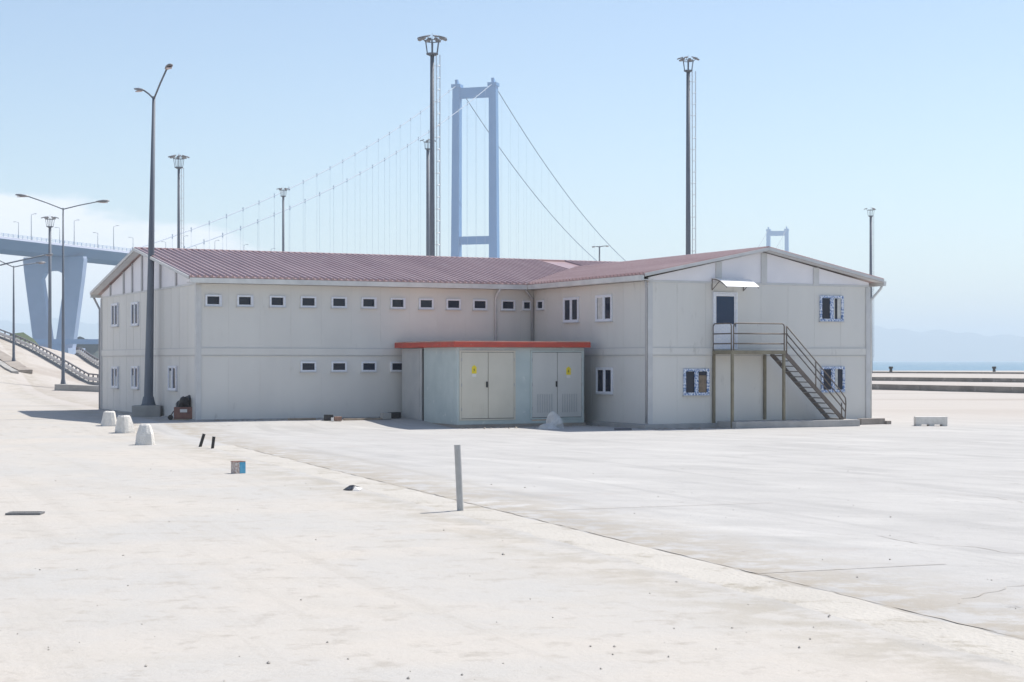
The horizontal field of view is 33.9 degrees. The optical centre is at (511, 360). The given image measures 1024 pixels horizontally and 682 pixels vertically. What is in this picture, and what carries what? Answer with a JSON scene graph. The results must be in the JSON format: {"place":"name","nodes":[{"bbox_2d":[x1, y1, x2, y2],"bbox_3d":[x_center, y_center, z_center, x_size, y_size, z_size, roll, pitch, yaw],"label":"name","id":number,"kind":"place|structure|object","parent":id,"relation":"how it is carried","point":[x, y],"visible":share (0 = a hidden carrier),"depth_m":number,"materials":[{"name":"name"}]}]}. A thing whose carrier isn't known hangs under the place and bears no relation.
{"place":"outdoors","nodes":[
{"label":"outdoors","id":0,"kind":"place"},
{"bbox_2d":[3,332,37,344],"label":"grassy hill","id":1,"kind":"structure","parent":0,"point":[24,335],"depth_m":361.55,"materials":[{"name":"green plant"}]},
{"bbox_2d":[76,336,98,360],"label":"wooded shore","id":2,"kind":"structure","parent":0,"point":[92,349],"depth_m":912.57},
{"bbox_2d":[0,337,1023,681],"bbox_3d":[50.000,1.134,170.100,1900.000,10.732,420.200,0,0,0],"label":"ground","id":3,"kind":"structure","parent":0,"point":[380,585],"depth_m":22.74,"materials":[{"name":"concrete"}]},
{"bbox_2d":[0,360,18,373],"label":"kerb","id":4,"kind":"structure","parent":3,"relation":"on","point":[5,366],"depth_m":126.19,"materials":[{"name":"concrete"}]},
{"bbox_2d":[0,350,32,373],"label":"traffic island","id":5,"kind":"structure","parent":3,"relation":"on","point":[15,365],"depth_m":129.16,"materials":[{"name":"beige concrete"}]},
{"bbox_2d":[0,261,45,360],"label":"street lamp","id":6,"kind":"object","parent":5,"relation":"on","point":[13,341],"visible":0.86,"depth_m":130.76,"materials":[{"name":"metal"}]},
{"bbox_2d":[5,511,44,514],"bbox_3d":[-7.925,2.493,27.380,0.560,0.050,0.340,0,0,-3],"label":"drain grate","id":7,"kind":"object","parent":3,"relation":"on","point":[25,513],"visible":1,"depth_m":27.33,"materials":[{"name":"black metal"}]},
{"bbox_2d":[0,254,52,265],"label":"street lamp","id":8,"kind":"object","parent":3,"relation":"on","point":[26,259],"visible":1,"depth_m":92.36,"materials":[{"name":"grey metal"}]},
{"bbox_2d":[0,329,98,384],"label":"crash barrier","id":9,"kind":"object","parent":3,"relation":"on","point":[71,370],"visible":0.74,"depth_m":143.41,"materials":[{"name":"grey metal"}]},
{"bbox_2d":[41,216,58,348],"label":"floodlight mast","id":10,"kind":"object","parent":3,"relation":"on","point":[49,295],"visible":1,"depth_m":249.82,"materials":[{"name":"grey metal"}]},
{"bbox_2d":[15,194,108,383],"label":"street lamp","id":11,"kind":"object","parent":3,"relation":"on","point":[63,381],"visible":0.77,"depth_m":119.91,"materials":[{"name":"metal"}]},
{"bbox_2d":[54,384,98,391],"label":"traffic island","id":12,"kind":"structure","parent":3,"relation":"on","point":[73,387],"depth_m":115.21,"materials":[{"name":"concrete"}]},
{"bbox_2d":[75,347,98,368],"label":"crash barrier","id":13,"kind":"object","parent":3,"relation":"on","point":[87,358],"visible":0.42,"depth_m":156.81,"materials":[{"name":"grey metal"}]},
{"bbox_2d":[101,411,116,425],"bbox_3d":[-14.398,2.063,60.120,0.593,0.528,0.592,0,0,-17],"label":"concrete weight","id":14,"kind":"object","parent":3,"relation":"on","point":[109,418],"visible":0.93,"depth_m":59.90,"materials":[{"name":"grey concrete"}]},
{"bbox_2d":[115,415,134,432],"bbox_3d":[-13.283,2.179,57.745,0.606,0.610,0.606,0,0,38],"label":"concrete weight","id":15,"kind":"object","parent":3,"relation":"on","point":[124,423],"visible":1,"depth_m":57.52,"materials":[{"name":"grey concrete"}]},
{"bbox_2d":[135,424,154,444],"bbox_3d":[-10.920,2.195,50.041,0.592,0.630,0.583,0,0,-11],"label":"concrete weight","id":16,"kind":"object","parent":3,"relation":"on","point":[144,434],"visible":1,"depth_m":49.83,"materials":[{"name":"grey concrete"}]},
{"bbox_2d":[132,63,172,416],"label":"street lamp","id":17,"kind":"object","parent":3,"relation":"on","point":[148,407],"visible":0.92,"depth_m":68.48,"materials":[{"name":"metal"},{"name":"concrete"}]},
{"bbox_2d":[168,155,188,247],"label":"floodlight mast","id":18,"kind":"object","parent":3,"relation":"on","point":[178,200],"visible":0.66,"depth_m":224.88,"materials":[{"name":"grey metal"}]},
{"bbox_2d":[168,407,191,419],"bbox_3d":[-12.700,2.030,64.666,1.040,0.500,0.580,0,0,-8],"label":"wooden crate","id":19,"kind":"object","parent":3,"relation":"on","point":[182,413],"visible":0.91,"depth_m":64.43,"materials":[{"name":"brown wood"}]},
{"bbox_2d":[176,395,190,406],"bbox_3d":[-12.603,1.551,64.671,0.686,0.496,0.603,0,0,0],"label":"rubbish bag","id":20,"kind":"object","parent":19,"relation":"on","point":[183,401],"visible":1,"depth_m":64.46,"materials":[{"name":"black plastic"}]},
{"bbox_2d":[199,433,205,446],"bbox_3d":[-8.999,2.338,48.800,0.100,0.440,0.100,17,0,0],"label":"pipe stub","id":21,"kind":"object","parent":3,"relation":"on","point":[202,440],"visible":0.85,"depth_m":48.76,"materials":[{"name":"black metal"}]},
{"bbox_2d":[211,436,214,448],"bbox_3d":[-8.502,2.356,47.840,0.100,0.390,0.100,7,0,0],"label":"pipe stub","id":22,"kind":"object","parent":3,"relation":"on","point":[213,442],"visible":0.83,"depth_m":47.80,"materials":[{"name":"black metal"}]},
{"bbox_2d":[231,461,245,473],"bbox_3d":[-6.080,2.366,37.340,0.251,0.268,0.231,0,0,-38],"label":"carton","id":23,"kind":"object","parent":3,"relation":"on","point":[238,467],"visible":1,"depth_m":37.26,"materials":[{"name":"cardboard"}]},
{"bbox_2d":[276,188,289,250],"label":"floodlight mast","id":24,"kind":"object","parent":3,"relation":"on","point":[283,238],"visible":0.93,"depth_m":263.85,"materials":[{"name":"grey metal"}]},
{"bbox_2d":[288,418,315,419],"bbox_3d":[-8.073,2.245,64.680,1.100,0.070,0.120,0,0,-26],"label":"timber offcut","id":25,"kind":"object","parent":3,"relation":"on","point":[301,418],"visible":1,"depth_m":64.62,"materials":[{"name":"brown wood"}]},
{"bbox_2d":[324,414,332,419],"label":"dark block","id":26,"kind":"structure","parent":3,"relation":"on","point":[327,417],"depth_m":64.38,"materials":[{"name":"black plastic"}]},
{"bbox_2d":[334,416,341,420],"bbox_3d":[-6.659,2.221,64.340,0.280,0.160,0.200,0,0,-17],"label":"brick pile","id":27,"kind":"object","parent":3,"relation":"on","point":[339,418],"visible":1,"depth_m":64.26,"materials":[{"name":"brown brick"}]},
{"bbox_2d":[353,487,362,490],"bbox_3d":[-2.966,2.460,32.320,0.180,0.080,0.120,0,0,0],"label":"paper scrap","id":28,"kind":"object","parent":3,"relation":"on","point":[357,488],"visible":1,"depth_m":32.31,"materials":[{"name":"white paper"}]},
{"bbox_2d":[343,485,358,489],"bbox_3d":[-3.067,2.449,32.391,0.326,0.102,0.181,0,0,13],"label":"folded scrap","id":29,"kind":"object","parent":28,"relation":"on","point":[350,487],"visible":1,"depth_m":32.40,"materials":[{"name":"black plastic"}]},
{"bbox_2d":[343,418,381,419],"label":"timber offcut","id":30,"kind":"object","parent":3,"relation":"on","point":[364,419],"visible":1,"depth_m":65.02,"materials":[{"name":"brown wood"}]},
{"bbox_2d":[380,413,390,419],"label":"concrete block","id":31,"kind":"object","parent":3,"relation":"on","point":[385,416],"visible":1,"depth_m":65.35,"materials":[{"name":"concrete"}]},
{"bbox_2d":[388,412,400,417],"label":"block","id":32,"kind":"object","parent":3,"relation":"on","point":[395,414],"depth_m":66.50,"materials":[{"name":"black plastic"}]},
{"bbox_2d":[420,139,435,255],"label":"floodlight mast","id":33,"kind":"object","parent":3,"relation":"on","point":[427,201],"visible":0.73,"depth_m":251.78,"materials":[{"name":"grey metal"}]},
{"bbox_2d":[417,35,446,255],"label":"floodlight mast","id":34,"kind":"object","parent":3,"relation":"on","point":[431,54],"visible":0.76,"depth_m":140.85,"materials":[{"name":"grey metal"}]},
{"bbox_2d":[454,445,463,510],"bbox_3d":[-0.883,1.976,28.000,0.114,1.150,0.114,-3,0,0],"label":"guard post","id":35,"kind":"object","parent":3,"relation":"on","point":[458,475],"visible":0.83,"depth_m":27.95,"materials":[{"name":"metal"}]},
{"bbox_2d":[214,417,716,429],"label":"rubble crumbs","id":36,"kind":"object","parent":3,"relation":"on","point":[494,427],"visible":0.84,"depth_m":62.87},
{"bbox_2d":[90,246,885,428],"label":"site office building","id":37,"kind":"structure","parent":3,"relation":"on","point":[249,335],"depth_m":65.62,"materials":[{"name":"grey"}]},
{"bbox_2d":[110,303,118,327],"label":"window","id":38,"kind":"structure","parent":37,"relation":"in","point":[114,307],"depth_m":75.74,"materials":[{"name":"plastic"}]},
{"bbox_2d":[110,367,118,388],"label":"window","id":39,"kind":"structure","parent":37,"relation":"in","point":[114,370],"depth_m":75.74,"materials":[{"name":"plastic"}]},
{"bbox_2d":[130,302,138,326],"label":"window","id":40,"kind":"structure","parent":37,"relation":"in","point":[134,305],"depth_m":72.40,"materials":[{"name":"plastic"}]},
{"bbox_2d":[131,366,138,389],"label":"window","id":41,"kind":"structure","parent":37,"relation":"in","point":[134,369],"depth_m":72.40,"materials":[{"name":"plastic"}]},
{"bbox_2d":[166,366,176,391],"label":"window","id":42,"kind":"structure","parent":37,"relation":"in","point":[172,370],"depth_m":66.86,"materials":[{"name":"plastic"}]},
{"bbox_2d":[204,295,222,306],"bbox_3d":[-11.358,-2.283,64.104,0.700,0.465,0.159,0,0,-26],"label":"small window","id":43,"kind":"structure","parent":37,"relation":"in","point":[210,300],"depth_m":64.14,"materials":[{"name":"plastic"}]},
{"bbox_2d":[236,295,252,306],"bbox_3d":[-10.241,-2.283,64.656,0.700,0.465,0.159,0,0,-26],"label":"small window","id":44,"kind":"structure","parent":37,"relation":"in","point":[242,300],"depth_m":64.68,"materials":[{"name":"plastic"}]},
{"bbox_2d":[269,296,286,307],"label":"small window","id":45,"kind":"structure","parent":37,"relation":"in","point":[274,301],"depth_m":65.26,"materials":[{"name":"plastic"}]},
{"bbox_2d":[300,296,316,307],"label":"small window","id":46,"kind":"structure","parent":37,"relation":"in","point":[305,301],"depth_m":65.81,"materials":[{"name":"plastic"}]},
{"bbox_2d":[300,361,316,372],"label":"small window","id":47,"kind":"structure","parent":37,"relation":"in","point":[305,366],"depth_m":65.81,"materials":[{"name":"plastic"}]},
{"bbox_2d":[330,297,347,308],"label":"small window","id":48,"kind":"structure","parent":37,"relation":"in","point":[336,302],"depth_m":66.37,"materials":[{"name":"plastic"}]},
{"bbox_2d":[330,362,347,372],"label":"small window","id":49,"kind":"structure","parent":37,"relation":"in","point":[336,367],"depth_m":66.38,"materials":[{"name":"plastic"}]},
{"bbox_2d":[360,362,376,372],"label":"small window","id":50,"kind":"structure","parent":37,"relation":"in","point":[366,367],"depth_m":66.94,"materials":[{"name":"plastic"}]},
{"bbox_2d":[360,297,377,308],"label":"small window","id":51,"kind":"structure","parent":37,"relation":"in","point":[366,302],"depth_m":66.94,"materials":[{"name":"plastic"}]},
{"bbox_2d":[390,362,401,371],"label":"small window","id":52,"kind":"structure","parent":37,"relation":"in","point":[394,366],"depth_m":67.47,"materials":[{"name":"plastic"}]},
{"bbox_2d":[390,298,406,309],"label":"small window","id":53,"kind":"structure","parent":37,"relation":"in","point":[395,303],"depth_m":67.50,"materials":[{"name":"plastic"}]},
{"bbox_2d":[418,298,434,309],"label":"small window","id":54,"kind":"structure","parent":37,"relation":"in","point":[424,303],"depth_m":68.05,"materials":[{"name":"plastic"}]},
{"bbox_2d":[445,299,460,309],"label":"small window","id":55,"kind":"structure","parent":37,"relation":"in","point":[451,304],"depth_m":68.58,"materials":[{"name":"plastic"}]},
{"bbox_2d":[472,299,487,310],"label":"small window","id":56,"kind":"structure","parent":37,"relation":"in","point":[478,304],"depth_m":69.10,"materials":[{"name":"plastic"}]},
{"bbox_2d":[500,300,515,310],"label":"small window","id":57,"kind":"structure","parent":37,"relation":"in","point":[506,305],"depth_m":69.68,"materials":[{"name":"plastic"}]},
{"bbox_2d":[521,301,530,310],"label":"small window","id":58,"kind":"structure","parent":37,"relation":"in","point":[526,305],"depth_m":70.05,"materials":[{"name":"plastic"}]},
{"bbox_2d":[535,300,544,310],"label":"small window","id":59,"kind":"structure","parent":37,"relation":"in","point":[539,303],"depth_m":69.59,"materials":[{"name":"plastic"}]},
{"bbox_2d":[563,297,579,322],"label":"window","id":60,"kind":"structure","parent":37,"relation":"in","point":[570,305],"depth_m":67.12,"materials":[{"name":"plastic"}]},
{"bbox_2d":[594,294,612,322],"bbox_3d":[3.521,-2.005,64.796,0.109,1.054,1.310,0,0,-26],"label":"window","id":61,"kind":"structure","parent":37,"relation":"in","point":[603,303],"depth_m":64.73,"materials":[{"name":"plastic"}]},
{"bbox_2d":[594,367,612,394],"bbox_3d":[3.532,0.790,64.760,0.109,1.054,1.310,0,0,-26],"label":"window","id":62,"kind":"structure","parent":37,"relation":"in","point":[604,375],"depth_m":64.72,"materials":[{"name":"plastic"}]},
{"bbox_2d":[682,369,710,395],"bbox_3d":[6.888,0.814,62.749,1.180,1.023,0.109,0,0,-26],"label":"window","id":63,"kind":"structure","parent":37,"relation":"in","point":[696,382],"depth_m":62.73,"materials":[{"name":"blue glass"}]},
{"bbox_2d":[713,292,737,349],"bbox_3d":[8.034,-1.499,63.318,1.071,2.158,0.114,0,0,-26],"label":"door","id":64,"kind":"structure","parent":37,"relation":"in","point":[725,304],"depth_m":63.32,"materials":[{"name":"plastic"}]},
{"bbox_2d":[819,295,843,321],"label":"window","id":65,"kind":"structure","parent":37,"relation":"in","point":[831,307],"depth_m":65.50,"materials":[{"name":"blue glass"}]},
{"bbox_2d":[821,367,845,392],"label":"window","id":66,"kind":"structure","parent":37,"relation":"in","point":[837,374],"depth_m":65.52,"materials":[{"name":"blue glass"}]},
{"bbox_2d":[395,341,590,427],"bbox_3d":[-0.836,0.930,65.886,5.740,3.339,5.820,0,0,-26],"label":"electrical kiosk","id":67,"kind":"object","parent":3,"relation":"on","point":[465,384],"visible":0.88,"depth_m":63.60,"materials":[{"name":"white metal"}]},
{"bbox_2d":[0,465,1015,681],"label":"pebbles","id":68,"kind":"object","parent":3,"relation":"on","point":[829,615],"visible":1,"depth_m":15.67,"materials":[{"name":"grey stone"}]},
{"bbox_2d":[538,411,563,428],"bbox_3d":[1.515,2.188,61.675,1.170,0.670,0.722,0,0,0],"label":"boulder","id":69,"kind":"object","parent":3,"relation":"on","point":[553,420],"visible":0.84,"depth_m":61.59,"materials":[{"name":"grey stone"}]},
{"bbox_2d":[592,246,608,260],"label":"street lamp","id":70,"kind":"object","parent":3,"relation":"on","point":[599,250],"visible":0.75,"depth_m":149.94,"materials":[{"name":"grey metal"}]},
{"bbox_2d":[206,445,1023,668],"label":"drain channel surface","id":71,"kind":"object","parent":3,"relation":"on","point":[962,638],"visible":1,"depth_m":19.44,"materials":[{"name":"beige concrete"}]},
{"bbox_2d":[614,428,631,429],"bbox_3d":[4.013,2.470,60.840,0.600,0.060,0.250,0,0,-11],"label":"dark plank","id":72,"kind":"object","parent":3,"relation":"on","point":[622,428],"visible":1,"depth_m":60.72,"materials":[{"name":"grey"}]},
{"bbox_2d":[235,445,1021,637],"bbox_3d":[0.869,2.492,25.133,0.075,0.001,51.900,0,0,-20],"label":"slab joint","id":73,"kind":"object","parent":3,"relation":"on","point":[692,557],"visible":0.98,"depth_m":20.97,"materials":[{"name":"grey concrete"}]},
{"bbox_2d":[529,502,772,510],"bbox_3d":[2.245,2.492,28.683,5.000,0.001,0.026,0,0,-20],"label":"slab joint","id":74,"kind":"object","parent":3,"relation":"on","point":[650,506],"visible":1,"depth_m":28.73,"materials":[{"name":"grey concrete"}]},
{"bbox_2d":[677,56,698,254],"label":"floodlight mast","id":75,"kind":"object","parent":3,"relation":"on","point":[688,212],"visible":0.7,"depth_m":148.83,"materials":[{"name":"grey metal"}]},
{"bbox_2d":[717,419,859,428],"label":"concrete slab","id":76,"kind":"structure","parent":3,"relation":"on","point":[791,423],"depth_m":62.88,"materials":[{"name":"grey concrete"}]},
{"bbox_2d":[712,323,846,427],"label":"steel staircase","id":77,"kind":"structure","parent":76,"relation":"on","point":[785,355],"depth_m":63.09,"materials":[{"name":"metal"}]},
{"bbox_2d":[762,563,945,572],"bbox_3d":[4.112,2.492,20.202,2.600,0.001,0.026,0,0,-20],"label":"slab joint","id":78,"kind":"object","parent":3,"relation":"on","point":[848,568],"visible":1,"depth_m":20.16,"materials":[{"name":"grey concrete"}]},
{"bbox_2d":[864,208,875,372],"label":"floodlight mast","id":79,"kind":"object","parent":3,"relation":"on","point":[870,255],"visible":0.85,"depth_m":300.80,"materials":[{"name":"grey metal"}]},
{"bbox_2d":[858,418,890,424],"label":"timber beam","id":80,"kind":"structure","parent":3,"relation":"on","point":[867,421],"depth_m":65.68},
{"bbox_2d":[914,416,946,425],"bbox_3d":[16.032,2.320,64.420,1.200,0.360,0.400,0,0,0],"label":"concrete kerb block","id":81,"kind":"object","parent":3,"relation":"on","point":[930,420],"depth_m":64.22,"materials":[{"name":"grey concrete"}]},
{"bbox_2d":[872,384,1023,392],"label":"wall","id":82,"kind":"structure","parent":3,"relation":"on","point":[990,389],"depth_m":124.24,"materials":[{"name":"stone"}]},
{"bbox_2d":[872,377,1023,382],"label":"wall","id":83,"kind":"structure","parent":3,"relation":"on","point":[1016,380],"depth_m":182.78,"materials":[{"name":"stone"}]},
{"bbox_2d":[873,371,1023,373],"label":"wall","id":84,"kind":"structure","parent":3,"relation":"on","point":[955,372],"depth_m":296.07,"materials":[{"name":"stone"}]},
{"bbox_2d":[0,318,1023,360],"bbox_3d":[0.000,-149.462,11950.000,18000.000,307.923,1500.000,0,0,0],"label":"mountains","id":85,"kind":"structure","parent":0,"point":[897,344],"depth_m":11456.06,"materials":[{"name":"blue"}]},
{"bbox_2d":[0,0,1023,336],"label":"sky","id":86,"kind":"structure","parent":0,"point":[811,115],"materials":[{"name":"blue"}]},
{"bbox_2d":[873,361,1023,370],"bbox_3d":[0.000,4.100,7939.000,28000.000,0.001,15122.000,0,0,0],"label":"sea","id":87,"kind":"structure","parent":0,"point":[949,365],"depth_m":1415.19,"materials":[{"name":"blue liquid"}]},
{"bbox_2d":[34,339,98,350],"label":"jetty","id":88,"kind":"object","parent":87,"relation":"on","point":[56,344],"visible":0.16,"depth_m":618.00,"materials":[{"name":"concrete"}]},
{"bbox_2d":[0,78,788,354],"bbox_3d":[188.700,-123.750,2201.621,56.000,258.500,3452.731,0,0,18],"label":"suspension bridge","id":89,"kind":"structure","parent":87,"relation":"on","point":[77,258],"depth_m":1237.16,"materials":[{"name":"metal"}]}
]}

